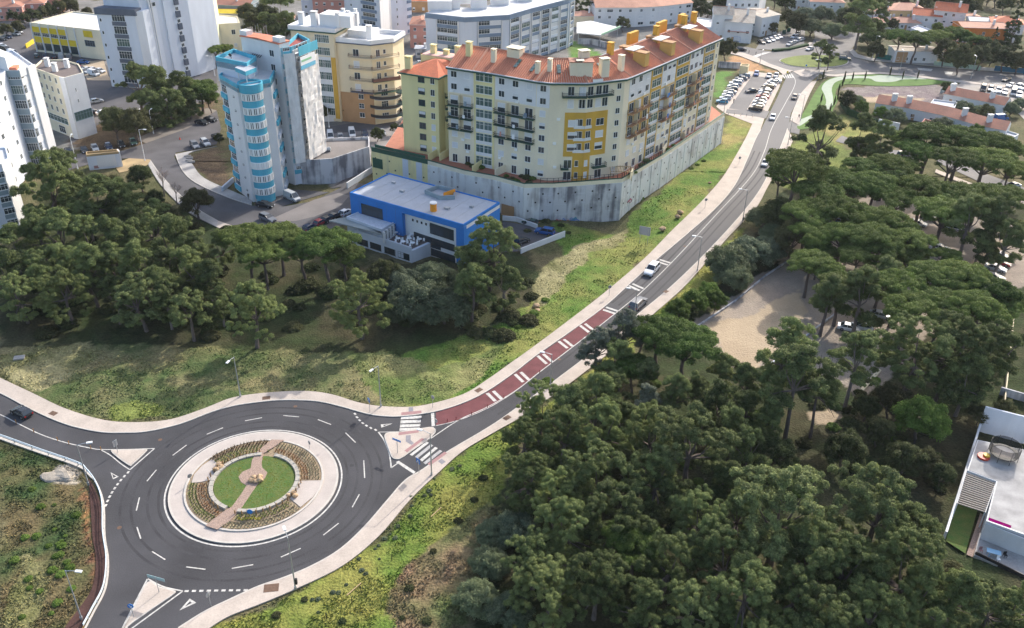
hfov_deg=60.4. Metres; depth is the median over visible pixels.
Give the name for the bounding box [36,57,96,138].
office block
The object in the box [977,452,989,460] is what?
sand box
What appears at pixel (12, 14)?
round tree
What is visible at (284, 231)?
umbrella pine
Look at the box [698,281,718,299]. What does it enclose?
leafy tree
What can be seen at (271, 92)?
apartment tower
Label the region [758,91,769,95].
parked car
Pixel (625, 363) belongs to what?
umbrella pine
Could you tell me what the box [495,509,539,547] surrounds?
olive tree
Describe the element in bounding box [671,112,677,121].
window
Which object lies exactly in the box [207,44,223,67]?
umbrella pine
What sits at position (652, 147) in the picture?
window
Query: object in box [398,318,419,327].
shrub
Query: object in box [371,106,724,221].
retaining wall
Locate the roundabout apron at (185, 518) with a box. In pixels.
[170,432,335,541]
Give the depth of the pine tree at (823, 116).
230.28 m
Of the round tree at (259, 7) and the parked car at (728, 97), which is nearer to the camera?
the parked car at (728, 97)
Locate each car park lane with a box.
[726,109,768,118]
[729,76,771,109]
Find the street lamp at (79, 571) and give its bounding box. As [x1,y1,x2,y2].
[65,570,82,619]
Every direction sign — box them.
[112,439,117,451]
[147,574,164,590]
[639,226,650,243]
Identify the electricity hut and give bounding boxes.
[739,64,748,74]
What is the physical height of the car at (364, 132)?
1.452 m
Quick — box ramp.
[331,163,371,187]
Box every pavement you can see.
[0,123,759,431]
[148,161,217,226]
[176,146,251,203]
[180,130,792,627]
[217,221,244,234]
[731,52,791,74]
[763,84,778,109]
[773,42,811,51]
[790,81,815,124]
[802,76,826,91]
[822,72,1011,87]
[850,49,1008,72]
[935,169,1023,203]
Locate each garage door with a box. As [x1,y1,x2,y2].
[372,157,382,168]
[501,204,513,215]
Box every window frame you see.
[240,92,263,100]
[242,106,265,114]
[244,119,266,128]
[246,134,268,142]
[248,147,270,155]
[250,158,271,168]
[252,173,273,181]
[254,186,275,194]
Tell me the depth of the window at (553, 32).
350.11 m
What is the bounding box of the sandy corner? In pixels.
[115,158,150,172]
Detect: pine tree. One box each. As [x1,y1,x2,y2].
[0,222,31,272]
[0,248,41,299]
[0,270,46,323]
[9,149,85,233]
[20,206,62,271]
[22,248,60,294]
[24,263,64,295]
[33,206,84,258]
[36,264,94,324]
[39,146,84,193]
[43,242,82,295]
[57,184,91,219]
[63,214,101,271]
[65,196,101,240]
[65,241,110,307]
[77,171,125,229]
[82,213,133,273]
[92,236,119,262]
[95,274,129,324]
[96,240,127,276]
[107,176,145,216]
[110,237,168,304]
[111,271,172,331]
[114,61,148,110]
[117,197,155,235]
[118,225,142,271]
[126,206,178,256]
[130,64,183,117]
[137,88,177,128]
[139,264,182,310]
[142,197,170,231]
[145,246,192,293]
[147,213,198,273]
[150,279,184,329]
[151,87,190,128]
[161,70,196,112]
[164,244,213,291]
[167,286,212,341]
[175,87,203,118]
[183,227,222,272]
[189,258,224,308]
[204,284,230,326]
[205,228,236,270]
[216,278,287,348]
[256,12,280,34]
[257,0,295,33]
[327,267,392,339]
[453,238,501,305]
[454,215,520,300]
[454,262,496,321]
[480,261,527,311]
[491,450,548,517]
[499,416,545,471]
[500,524,564,590]
[502,552,577,627]
[514,378,564,443]
[530,465,584,528]
[533,495,602,566]
[534,404,587,474]
[549,382,596,434]
[559,437,633,518]
[564,548,630,622]
[573,396,634,479]
[575,0,583,10]
[575,372,617,426]
[576,475,657,557]
[578,0,592,10]
[590,336,636,379]
[595,371,637,400]
[599,396,637,442]
[609,573,666,627]
[618,399,678,463]
[620,448,687,518]
[630,528,706,604]
[636,356,659,393]
[640,399,741,507]
[658,372,693,411]
[662,578,719,627]
[667,483,734,559]
[676,369,710,409]
[679,514,761,600]
[695,377,740,431]
[704,401,751,461]
[705,352,739,398]
[705,552,792,627]
[707,460,747,506]
[710,487,760,549]
[724,423,772,465]
[729,464,829,567]
[730,361,763,403]
[732,388,765,430]
[737,529,772,585]
[750,405,784,443]
[754,316,819,387]
[754,558,818,627]
[757,342,830,439]
[759,364,790,403]
[775,512,855,585]
[782,580,861,627]
[790,104,847,178]
[797,356,847,438]
[808,272,856,336]
[811,39,829,68]
[812,523,895,605]
[822,44,839,69]
[823,460,932,547]
[826,329,880,406]
[835,263,883,332]
[841,0,885,49]
[844,111,882,156]
[848,574,910,627]
[849,515,947,618]
[857,310,956,390]
[861,119,897,157]
[862,0,892,32]
[873,254,905,308]
[873,497,944,570]
[896,563,956,627]
[905,309,995,401]
[921,568,988,621]
[934,351,994,416]
[935,191,994,252]
[949,577,1014,627]
[952,318,1023,389]
[959,216,1005,264]
[976,191,1023,261]
[976,218,1023,271]
[984,580,1023,627]
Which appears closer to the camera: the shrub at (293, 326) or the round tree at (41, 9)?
the shrub at (293, 326)
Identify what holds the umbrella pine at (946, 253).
on the ground at (738, 327)
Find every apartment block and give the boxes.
[425,0,574,55]
[726,0,765,8]
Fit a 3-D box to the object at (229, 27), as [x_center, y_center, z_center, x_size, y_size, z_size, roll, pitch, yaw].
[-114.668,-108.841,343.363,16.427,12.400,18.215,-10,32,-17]
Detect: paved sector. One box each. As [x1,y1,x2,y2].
[192,459,215,482]
[290,480,320,506]
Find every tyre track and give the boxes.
[118,407,382,581]
[130,412,372,572]
[146,420,358,560]
[157,426,348,551]
[491,156,765,409]
[497,166,768,414]
[611,151,754,302]
[618,152,760,305]
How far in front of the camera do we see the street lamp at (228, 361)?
148.19 m
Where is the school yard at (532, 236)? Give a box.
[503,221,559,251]
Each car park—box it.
[716,71,782,128]
[756,29,804,49]
[943,83,1023,118]
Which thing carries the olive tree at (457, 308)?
on the ground at (738, 327)
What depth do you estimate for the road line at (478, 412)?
148.13 m
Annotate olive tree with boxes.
[380,266,421,292]
[382,303,416,323]
[386,278,444,321]
[413,260,457,289]
[418,284,473,328]
[451,576,499,620]
[466,543,510,580]
[475,516,510,549]
[482,589,535,627]
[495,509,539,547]
[704,242,757,278]
[713,262,753,291]
[729,235,778,266]
[743,206,771,227]
[754,235,788,259]
[757,221,792,241]
[793,7,815,18]
[798,18,823,35]
[814,5,836,21]
[820,22,847,39]
[835,7,845,13]
[852,94,865,104]
[858,33,882,45]
[882,107,907,121]
[931,116,954,125]
[954,99,974,111]
[969,105,986,114]
[1003,101,1021,115]
[1013,98,1023,108]
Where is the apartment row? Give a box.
[589,0,693,26]
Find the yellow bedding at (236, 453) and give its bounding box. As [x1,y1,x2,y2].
[215,444,268,462]
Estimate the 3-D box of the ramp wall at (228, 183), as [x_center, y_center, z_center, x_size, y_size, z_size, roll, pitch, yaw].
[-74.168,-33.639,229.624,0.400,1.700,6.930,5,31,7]
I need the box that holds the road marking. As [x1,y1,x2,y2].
[397,461,414,473]
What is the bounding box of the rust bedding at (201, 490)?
[197,482,222,515]
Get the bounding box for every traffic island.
[793,69,833,77]
[918,68,931,70]
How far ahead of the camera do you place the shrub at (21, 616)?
110.29 m
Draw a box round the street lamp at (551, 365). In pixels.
[540,351,551,384]
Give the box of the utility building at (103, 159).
[86,149,122,169]
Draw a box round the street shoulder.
[138,108,216,142]
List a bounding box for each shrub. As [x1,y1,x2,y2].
[8,556,19,563]
[18,614,25,619]
[20,534,29,540]
[23,575,32,581]
[26,304,47,317]
[28,486,36,491]
[31,532,41,539]
[32,325,58,339]
[35,503,45,509]
[35,588,43,594]
[44,543,51,548]
[46,566,58,573]
[52,598,63,607]
[54,570,67,578]
[56,541,66,549]
[56,550,64,557]
[58,317,80,328]
[62,559,70,564]
[64,563,75,571]
[66,585,76,592]
[70,511,80,518]
[71,305,84,314]
[88,236,99,243]
[100,301,121,314]
[139,314,153,322]
[173,318,189,328]
[188,222,204,229]
[192,318,208,326]
[194,300,206,311]
[200,325,217,335]
[200,329,221,341]
[204,304,218,316]
[218,265,229,276]
[225,303,238,317]
[226,319,247,330]
[230,314,242,320]
[237,290,254,296]
[251,312,274,321]
[260,270,273,276]
[262,275,278,284]
[271,611,281,618]
[281,299,295,307]
[282,321,303,332]
[285,284,303,294]
[292,303,306,311]
[296,276,319,289]
[301,596,308,601]
[303,262,320,272]
[317,283,332,291]
[318,287,333,298]
[329,291,339,299]
[336,266,357,277]
[338,617,346,624]
[360,299,377,315]
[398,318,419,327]
[404,584,413,591]
[421,616,432,625]
[429,548,436,553]
[453,517,463,523]
[462,322,477,329]
[465,312,479,322]
[466,326,483,339]
[470,496,478,502]
[474,304,488,313]
[474,309,484,316]
[478,474,488,481]
[481,326,496,339]
[491,327,516,343]
[492,299,510,309]
[496,307,520,324]
[508,319,518,326]
[514,324,521,328]
[517,314,538,327]
[518,276,534,287]
[521,174,530,179]
[523,291,538,300]
[529,309,538,315]
[541,218,550,223]
[541,297,549,301]
[542,377,553,383]
[651,379,661,387]
[693,477,704,485]
[792,489,800,497]
[795,437,813,448]
[808,399,824,410]
[825,422,841,431]
[839,416,861,429]
[841,404,851,413]
[853,388,866,395]
[869,376,880,382]
[891,435,908,443]
[933,484,946,493]
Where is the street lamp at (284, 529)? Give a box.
[282,525,296,589]
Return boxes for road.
[0,72,819,627]
[738,30,1023,84]
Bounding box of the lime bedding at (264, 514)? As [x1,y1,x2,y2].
[235,501,291,520]
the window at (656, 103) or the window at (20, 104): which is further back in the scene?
the window at (20, 104)
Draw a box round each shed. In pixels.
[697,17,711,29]
[910,25,930,42]
[931,99,956,107]
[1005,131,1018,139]
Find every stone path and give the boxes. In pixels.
[206,439,283,529]
[966,513,984,556]
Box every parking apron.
[81,60,110,79]
[260,189,327,207]
[326,127,394,154]
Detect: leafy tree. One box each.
[657,309,678,317]
[660,298,690,320]
[679,288,709,311]
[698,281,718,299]
[706,289,730,310]
[853,99,868,112]
[872,106,887,118]
[891,393,952,443]
[931,22,943,29]
[969,123,985,130]
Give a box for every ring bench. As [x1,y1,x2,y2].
[208,452,261,509]
[237,453,299,512]
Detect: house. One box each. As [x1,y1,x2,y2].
[0,0,25,20]
[0,0,46,16]
[217,0,258,8]
[218,8,243,25]
[301,0,312,16]
[312,0,344,13]
[409,15,425,47]
[411,0,428,12]
[414,43,426,57]
[574,8,593,26]
[711,4,734,37]
[723,8,755,43]
[745,7,781,36]
[789,0,806,10]
[806,0,845,15]
[862,2,889,16]
[871,15,894,28]
[874,93,1010,133]
[887,45,937,62]
[889,0,922,17]
[892,15,921,29]
[912,7,942,28]
[934,1,968,27]
[943,83,1010,113]
[952,19,1008,43]
[952,440,1023,573]
[964,11,980,20]
[965,15,997,21]
[989,15,1023,42]
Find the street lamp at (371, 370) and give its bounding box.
[369,366,381,406]
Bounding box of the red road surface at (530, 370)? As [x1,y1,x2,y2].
[436,308,612,424]
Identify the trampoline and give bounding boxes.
[988,435,1021,464]
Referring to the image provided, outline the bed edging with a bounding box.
[229,505,293,522]
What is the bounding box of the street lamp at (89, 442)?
[76,441,91,485]
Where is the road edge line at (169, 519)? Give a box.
[164,430,342,546]
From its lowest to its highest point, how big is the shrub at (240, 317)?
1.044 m
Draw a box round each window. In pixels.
[0,183,8,190]
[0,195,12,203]
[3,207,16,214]
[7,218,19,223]
[8,77,20,79]
[10,86,24,94]
[14,100,27,108]
[18,115,31,123]
[22,129,35,137]
[23,84,30,93]
[26,143,38,151]
[27,99,35,108]
[30,157,40,163]
[31,112,37,122]
[35,126,41,136]
[36,42,43,49]
[39,141,46,149]
[44,43,52,50]
[47,111,68,125]
[53,44,60,51]
[59,125,66,133]
[62,45,69,52]
[70,46,78,54]
[74,108,92,121]
[84,40,95,46]
[111,15,124,21]
[114,26,127,34]
[116,39,129,46]
[119,51,132,58]
[121,63,127,70]
[124,75,136,82]
[221,83,226,93]
[223,98,228,107]
[225,112,230,121]
[227,125,232,134]
[229,138,234,147]
[231,151,236,160]
[233,164,238,173]
[235,177,240,186]
[269,50,273,56]
[271,64,275,70]
[295,41,306,48]
[314,34,322,42]
[316,47,323,54]
[319,59,324,67]
[320,72,325,79]
[321,35,328,43]
[321,84,326,91]
[322,47,329,55]
[322,95,327,102]
[323,60,330,67]
[324,72,331,79]
[325,84,332,91]
[326,96,333,103]
[328,108,335,115]
[353,49,358,55]
[353,61,359,67]
[354,72,360,79]
[355,84,360,90]
[357,239,367,246]
[361,203,382,219]
[362,4,374,9]
[363,12,374,17]
[363,20,375,25]
[370,242,381,251]
[382,101,388,106]
[384,246,395,255]
[399,251,409,260]
[414,232,440,249]
[418,77,424,82]
[418,87,424,94]
[418,99,425,106]
[419,111,425,117]
[419,122,425,128]
[420,133,426,140]
[420,144,426,151]
[430,89,434,96]
[430,223,453,240]
[431,124,435,130]
[431,237,454,251]
[431,248,454,262]
[437,19,446,24]
[437,27,446,32]
[437,35,446,40]
[438,44,446,48]
[447,20,456,25]
[447,28,456,33]
[447,37,456,41]
[448,45,454,49]
[450,94,457,104]
[450,106,457,116]
[451,71,456,77]
[451,83,456,89]
[451,118,457,127]
[452,130,457,136]
[452,141,457,147]
[453,153,457,161]
[463,97,470,106]
[463,108,470,118]
[463,120,470,129]
[464,85,469,91]
[464,144,470,150]
[465,132,469,138]
[465,156,469,161]
[476,74,483,81]
[476,85,483,93]
[476,97,483,105]
[476,109,483,117]
[476,121,483,129]
[476,132,483,141]
[476,144,483,152]
[476,155,483,164]
[479,21,489,25]
[479,29,489,33]
[479,37,489,41]
[484,75,491,82]
[484,86,491,95]
[484,98,491,107]
[484,110,491,119]
[484,122,491,131]
[484,134,491,142]
[484,145,491,154]
[484,157,491,165]
[490,20,500,24]
[490,28,500,32]
[490,36,500,41]
[490,44,500,48]
[497,114,504,124]
[497,126,504,136]
[498,90,504,97]
[498,102,504,112]
[498,138,503,145]
[498,150,503,156]
[499,78,504,84]
[511,17,518,22]
[511,25,518,31]
[511,33,518,39]
[511,105,518,115]
[511,117,518,127]
[511,129,517,138]
[511,141,516,147]
[511,153,516,159]
[511,165,516,173]
[512,80,518,87]
[512,93,517,99]
[522,14,529,19]
[522,22,529,27]
[522,30,528,35]
[522,38,528,43]
[524,132,531,142]
[524,156,530,162]
[525,107,532,117]
[525,120,532,130]
[525,144,530,150]
[526,83,532,90]
[526,95,531,102]
[532,27,538,32]
[532,34,538,40]
[533,11,539,16]
[533,19,539,24]
[537,158,543,164]
[537,170,542,176]
[538,135,544,141]
[538,147,543,153]
[539,110,545,117]
[539,123,544,129]
[540,85,546,92]
[540,98,545,104]
[541,47,547,52]
[542,8,549,14]
[542,16,548,21]
[551,21,557,26]
[551,29,557,34]
[563,160,571,168]
[563,172,570,179]
[567,99,573,108]
[567,132,576,138]
[567,144,576,150]
[568,87,574,95]
[568,120,577,126]
[574,131,581,138]
[574,143,580,150]
[575,119,582,126]
[579,99,585,108]
[580,87,586,95]
[584,143,589,149]
[585,131,589,138]
[586,118,590,125]
[587,99,592,108]
[588,86,593,95]
[594,142,601,149]
[594,169,600,176]
[595,98,600,107]
[595,130,602,137]
[595,157,601,165]
[596,85,601,94]
[596,118,603,125]
[601,97,607,106]
[603,84,608,93]
[626,127,631,136]
[628,115,632,124]
[629,102,633,112]
[641,120,645,129]
[642,109,646,116]
[643,96,647,105]
[645,147,649,156]
[646,136,650,145]
[648,114,652,123]
[649,102,654,111]
[649,145,653,154]
[650,134,654,143]
[651,90,655,99]
[651,123,655,132]
[652,79,656,88]
[653,112,657,120]
[654,100,658,109]
[655,89,659,97]
[656,77,660,86]
[658,111,662,120]
[659,100,663,109]
[660,88,664,98]
[669,84,673,93]
[669,133,674,143]
[670,122,676,132]
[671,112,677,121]
[673,101,678,110]
[674,89,680,99]
[675,78,681,88]
[675,130,680,139]
[676,120,681,129]
[677,67,682,76]
[677,109,683,118]
[678,58,683,65]
[678,98,684,107]
[680,87,685,96]
[681,76,687,85]
[682,64,688,74]
[684,55,689,62]
[688,75,691,84]
[696,119,700,127]
[697,109,701,117]
[700,116,705,124]
[701,76,706,85]
[702,66,707,74]
[702,106,706,114]
[703,96,707,104]
[704,55,708,63]
[704,85,709,93]
[706,75,710,83]
[707,64,712,72]
[709,53,713,61]
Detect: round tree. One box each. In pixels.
[0,23,13,34]
[6,10,17,20]
[10,20,21,29]
[14,22,25,33]
[17,12,31,26]
[24,8,42,21]
[33,6,49,16]
[42,2,58,15]
[51,0,65,14]
[66,0,78,10]
[75,175,92,200]
[80,7,92,12]
[98,106,124,139]
[104,173,119,192]
[112,107,152,143]
[125,164,153,191]
[142,109,159,125]
[143,188,165,204]
[163,208,184,218]
[178,187,213,219]
[213,133,224,144]
[235,2,253,26]
[241,7,266,32]
[252,3,278,25]
[280,19,290,38]
[323,105,330,116]
[366,258,400,293]
[370,126,384,141]
[389,123,398,131]
[610,449,648,486]
[615,16,630,31]
[642,502,680,534]
[677,302,698,321]
[692,0,707,16]
[698,3,715,17]
[711,0,726,5]
[718,37,738,61]
[752,435,800,468]
[759,195,789,225]
[769,22,778,34]
[770,202,794,225]
[773,217,806,259]
[776,0,796,10]
[779,9,797,29]
[784,11,808,33]
[823,428,869,468]
[836,6,862,23]
[838,89,857,105]
[850,394,882,421]
[858,416,896,448]
[865,39,886,61]
[869,381,913,418]
[883,441,929,477]
[887,17,899,28]
[911,445,941,479]
[915,0,934,8]
[927,462,957,490]
[932,38,958,66]
[938,0,958,2]
[940,81,950,94]
[940,559,964,590]
[944,42,979,74]
[957,0,975,12]
[964,404,992,426]
[970,34,991,47]
[971,45,992,70]
[975,0,983,11]
[975,103,995,116]
[986,40,1006,65]
[990,46,1016,72]
[992,399,1018,413]
[995,0,1016,14]
[1008,50,1023,74]
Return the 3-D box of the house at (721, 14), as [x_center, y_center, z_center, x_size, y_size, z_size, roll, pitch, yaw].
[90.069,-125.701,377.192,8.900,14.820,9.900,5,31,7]
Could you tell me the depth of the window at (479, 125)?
216.46 m
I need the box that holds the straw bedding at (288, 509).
[221,504,298,527]
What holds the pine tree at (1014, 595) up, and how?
on the ground at (738, 327)
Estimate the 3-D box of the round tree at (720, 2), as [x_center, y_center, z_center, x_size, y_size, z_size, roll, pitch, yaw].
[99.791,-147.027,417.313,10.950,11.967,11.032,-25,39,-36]
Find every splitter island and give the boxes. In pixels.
[112,450,144,464]
[124,582,173,627]
[386,427,434,457]
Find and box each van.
[0,45,8,50]
[58,52,64,58]
[66,53,72,59]
[87,68,99,76]
[283,189,300,201]
[327,129,333,137]
[348,126,355,136]
[980,83,986,91]
[993,113,1008,119]
[1010,87,1016,95]
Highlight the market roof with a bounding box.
[577,21,620,37]
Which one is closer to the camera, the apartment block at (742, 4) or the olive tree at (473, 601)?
the olive tree at (473, 601)
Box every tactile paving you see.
[399,430,418,434]
[401,411,420,414]
[404,438,423,451]
[406,435,412,444]
[428,452,446,464]
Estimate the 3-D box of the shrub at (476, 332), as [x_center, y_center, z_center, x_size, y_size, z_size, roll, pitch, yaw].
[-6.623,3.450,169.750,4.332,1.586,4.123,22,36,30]
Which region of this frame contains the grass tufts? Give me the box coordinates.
[216,457,293,505]
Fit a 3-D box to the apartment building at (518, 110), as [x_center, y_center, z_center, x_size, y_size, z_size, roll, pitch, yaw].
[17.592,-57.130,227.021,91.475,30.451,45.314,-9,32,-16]
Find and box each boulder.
[257,476,262,482]
[532,303,539,307]
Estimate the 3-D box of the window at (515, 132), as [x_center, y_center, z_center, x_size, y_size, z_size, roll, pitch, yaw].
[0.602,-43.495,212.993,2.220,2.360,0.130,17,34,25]
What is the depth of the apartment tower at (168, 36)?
300.60 m
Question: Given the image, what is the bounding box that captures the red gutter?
[65,480,104,627]
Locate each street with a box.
[0,16,134,114]
[67,111,365,230]
[69,85,200,144]
[194,68,216,92]
[325,117,402,133]
[404,48,420,64]
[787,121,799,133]
[836,136,1023,188]
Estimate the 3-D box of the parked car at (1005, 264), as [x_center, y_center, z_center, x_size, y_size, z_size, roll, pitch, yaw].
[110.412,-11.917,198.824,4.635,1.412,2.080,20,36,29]
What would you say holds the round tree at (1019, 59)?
on the ground at (720, 157)
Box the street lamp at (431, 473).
[417,428,432,475]
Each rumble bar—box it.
[486,393,496,401]
[492,391,501,398]
[537,355,546,363]
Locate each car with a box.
[2,34,11,38]
[9,405,33,419]
[11,31,20,35]
[76,59,89,63]
[79,146,88,153]
[90,98,103,103]
[90,143,98,150]
[95,67,105,72]
[104,141,112,149]
[117,139,125,147]
[129,137,137,145]
[189,139,199,148]
[194,119,209,124]
[199,137,210,146]
[203,115,217,121]
[255,200,274,208]
[258,211,276,222]
[302,223,317,231]
[312,218,325,226]
[320,215,331,223]
[328,211,341,219]
[337,132,343,137]
[338,208,350,216]
[361,129,368,136]
[514,236,529,245]
[521,218,538,223]
[534,226,554,234]
[628,296,647,311]
[643,260,659,276]
[716,98,728,103]
[719,95,731,99]
[722,92,733,96]
[723,89,736,93]
[726,86,737,90]
[727,83,738,87]
[729,80,741,85]
[735,75,747,80]
[737,47,746,50]
[739,73,750,77]
[745,88,757,92]
[748,105,762,110]
[752,99,766,104]
[752,102,764,107]
[753,70,758,75]
[755,96,767,100]
[756,94,769,98]
[757,39,765,43]
[758,88,772,93]
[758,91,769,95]
[761,84,774,89]
[761,159,768,166]
[763,38,770,42]
[767,79,778,84]
[769,113,775,119]
[773,72,778,77]
[791,93,797,99]
[805,46,813,50]
[837,321,861,331]
[839,55,850,60]
[852,321,873,330]
[869,309,889,320]
[913,218,927,227]
[929,243,946,248]
[984,263,1006,272]
[987,85,993,91]
[989,271,1005,279]
[995,261,1011,266]
[996,86,1001,93]
[1001,77,1011,81]
[1002,89,1007,94]
[1006,82,1014,87]
[1008,182,1021,186]
[1013,82,1023,88]
[1015,90,1022,97]
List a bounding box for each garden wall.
[324,115,333,121]
[346,166,371,187]
[502,216,537,227]
[520,231,564,253]
[578,38,607,47]
[718,61,740,68]
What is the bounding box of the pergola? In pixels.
[610,166,631,180]
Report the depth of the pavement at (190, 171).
232.58 m
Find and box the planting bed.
[186,441,321,528]
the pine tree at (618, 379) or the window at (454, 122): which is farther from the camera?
the window at (454, 122)
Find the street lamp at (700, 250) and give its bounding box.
[692,235,701,270]
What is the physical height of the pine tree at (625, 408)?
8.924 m
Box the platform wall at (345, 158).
[300,137,370,184]
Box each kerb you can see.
[0,129,760,432]
[111,449,146,465]
[123,581,175,627]
[150,160,217,220]
[168,431,338,543]
[175,154,251,204]
[178,128,787,627]
[183,439,323,531]
[384,427,435,459]
[779,58,848,67]
[820,72,1000,84]
[849,51,1022,73]
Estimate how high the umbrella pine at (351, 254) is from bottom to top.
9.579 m
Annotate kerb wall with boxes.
[698,259,788,324]
[771,314,833,362]
[860,369,880,390]
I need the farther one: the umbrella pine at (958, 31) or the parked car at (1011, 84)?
the umbrella pine at (958, 31)
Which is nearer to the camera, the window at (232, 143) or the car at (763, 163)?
the window at (232, 143)
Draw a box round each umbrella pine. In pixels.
[178,79,218,112]
[197,94,219,112]
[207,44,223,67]
[215,222,271,280]
[221,44,233,52]
[237,239,290,289]
[254,220,302,275]
[268,31,285,36]
[279,236,324,278]
[295,225,361,286]
[326,242,365,282]
[599,519,664,574]
[615,352,657,393]
[617,321,650,351]
[631,314,692,378]
[654,321,723,374]
[764,146,830,200]
[764,169,803,195]
[779,199,832,248]
[786,248,838,297]
[787,221,835,248]
[790,179,845,216]
[803,243,839,279]
[804,261,847,280]
[807,193,867,242]
[813,165,850,184]
[817,220,867,261]
[817,271,872,326]
[824,172,870,197]
[837,242,878,267]
[839,201,886,223]
[840,157,884,198]
[843,220,904,275]
[851,170,899,205]
[859,240,905,268]
[865,31,887,54]
[865,205,921,254]
[866,153,915,200]
[869,186,916,211]
[877,268,927,327]
[880,169,922,189]
[880,289,942,349]
[882,130,920,155]
[886,28,908,49]
[888,227,938,267]
[892,138,936,173]
[896,241,934,281]
[897,156,924,171]
[898,30,934,63]
[898,121,956,174]
[900,174,951,223]
[903,259,964,315]
[911,194,973,248]
[919,285,972,344]
[922,180,964,232]
[924,29,954,45]
[928,144,981,180]
[930,247,962,260]
[936,258,992,318]
[940,124,990,180]
[942,25,971,41]
[943,288,1015,348]
[949,181,1005,231]
[955,33,985,44]
[962,271,1023,326]
[965,145,1018,182]
[977,131,1023,181]
[987,182,1023,212]
[991,160,1023,185]
[993,296,1023,336]
[1004,144,1023,175]
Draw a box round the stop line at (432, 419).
[431,412,434,425]
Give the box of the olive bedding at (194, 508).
[188,482,214,521]
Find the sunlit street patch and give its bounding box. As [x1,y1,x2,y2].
[275,193,348,220]
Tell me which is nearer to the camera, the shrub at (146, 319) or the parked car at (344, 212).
the shrub at (146, 319)
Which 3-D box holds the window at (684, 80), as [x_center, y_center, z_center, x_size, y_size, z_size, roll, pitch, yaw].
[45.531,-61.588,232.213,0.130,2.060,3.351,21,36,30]
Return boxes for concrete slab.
[13,355,24,360]
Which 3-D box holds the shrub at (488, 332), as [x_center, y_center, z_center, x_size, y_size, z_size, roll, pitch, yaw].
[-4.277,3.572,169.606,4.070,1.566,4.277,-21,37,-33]
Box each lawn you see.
[213,456,294,508]
[780,55,847,66]
[797,74,949,128]
[946,504,976,552]
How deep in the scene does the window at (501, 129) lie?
214.46 m
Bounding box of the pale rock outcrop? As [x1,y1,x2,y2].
[40,467,74,482]
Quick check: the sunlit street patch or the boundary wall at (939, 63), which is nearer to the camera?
the sunlit street patch
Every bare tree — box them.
[155,168,170,196]
[170,182,181,204]
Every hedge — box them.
[772,43,808,51]
[840,102,878,121]
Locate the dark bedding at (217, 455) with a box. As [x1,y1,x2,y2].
[210,439,267,460]
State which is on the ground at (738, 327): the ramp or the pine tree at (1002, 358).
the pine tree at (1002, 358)
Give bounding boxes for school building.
[29,11,105,59]
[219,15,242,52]
[329,173,499,263]
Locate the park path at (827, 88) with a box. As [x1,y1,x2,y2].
[798,75,925,125]
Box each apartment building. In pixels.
[287,8,405,123]
[396,11,723,180]
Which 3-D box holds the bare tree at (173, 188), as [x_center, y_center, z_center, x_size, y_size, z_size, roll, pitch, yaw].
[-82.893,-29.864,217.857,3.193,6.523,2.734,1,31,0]
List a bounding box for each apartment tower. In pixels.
[0,49,55,186]
[0,147,23,228]
[93,0,220,87]
[215,24,326,201]
[344,0,411,34]
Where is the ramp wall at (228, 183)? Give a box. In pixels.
[221,177,233,190]
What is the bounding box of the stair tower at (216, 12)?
[213,0,221,53]
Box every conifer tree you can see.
[991,27,998,40]
[998,0,1023,51]
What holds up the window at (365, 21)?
in the apartment tower at (390, 14)
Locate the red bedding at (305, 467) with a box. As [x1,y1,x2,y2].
[275,449,307,478]
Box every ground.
[0,0,1023,178]
[0,159,1023,627]
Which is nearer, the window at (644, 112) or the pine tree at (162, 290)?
the pine tree at (162, 290)
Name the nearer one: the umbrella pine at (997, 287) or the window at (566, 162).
the umbrella pine at (997, 287)
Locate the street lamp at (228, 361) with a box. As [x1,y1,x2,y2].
[226,357,240,396]
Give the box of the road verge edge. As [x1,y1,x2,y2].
[0,436,108,627]
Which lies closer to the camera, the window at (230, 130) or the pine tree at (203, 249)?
the pine tree at (203, 249)
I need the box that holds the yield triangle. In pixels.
[180,599,195,609]
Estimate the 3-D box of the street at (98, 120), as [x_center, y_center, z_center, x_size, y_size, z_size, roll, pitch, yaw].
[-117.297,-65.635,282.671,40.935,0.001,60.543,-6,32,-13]
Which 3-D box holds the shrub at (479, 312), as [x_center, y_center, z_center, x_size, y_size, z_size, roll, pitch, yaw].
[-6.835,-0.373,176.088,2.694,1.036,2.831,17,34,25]
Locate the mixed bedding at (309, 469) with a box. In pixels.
[276,442,319,478]
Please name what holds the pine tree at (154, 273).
on the ground at (738, 327)
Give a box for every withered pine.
[574,325,620,372]
[602,307,651,347]
[634,382,662,420]
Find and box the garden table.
[986,548,1001,556]
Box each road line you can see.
[0,414,153,449]
[101,450,129,469]
[122,579,147,627]
[130,448,154,469]
[132,591,182,627]
[148,578,182,590]
[378,432,391,467]
[431,72,795,437]
[435,392,513,425]
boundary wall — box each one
[25,39,33,47]
[878,119,899,129]
[934,61,980,70]
[943,424,981,537]
[977,406,1023,443]
[999,387,1023,401]
[1003,319,1013,399]
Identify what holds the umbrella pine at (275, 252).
on the ground at (738, 327)
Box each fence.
[875,55,890,59]
[975,551,1023,577]
[994,66,1023,73]
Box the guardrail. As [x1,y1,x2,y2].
[0,434,106,625]
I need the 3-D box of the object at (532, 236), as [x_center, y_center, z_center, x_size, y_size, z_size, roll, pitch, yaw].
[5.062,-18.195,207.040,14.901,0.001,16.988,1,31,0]
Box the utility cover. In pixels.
[263,583,278,592]

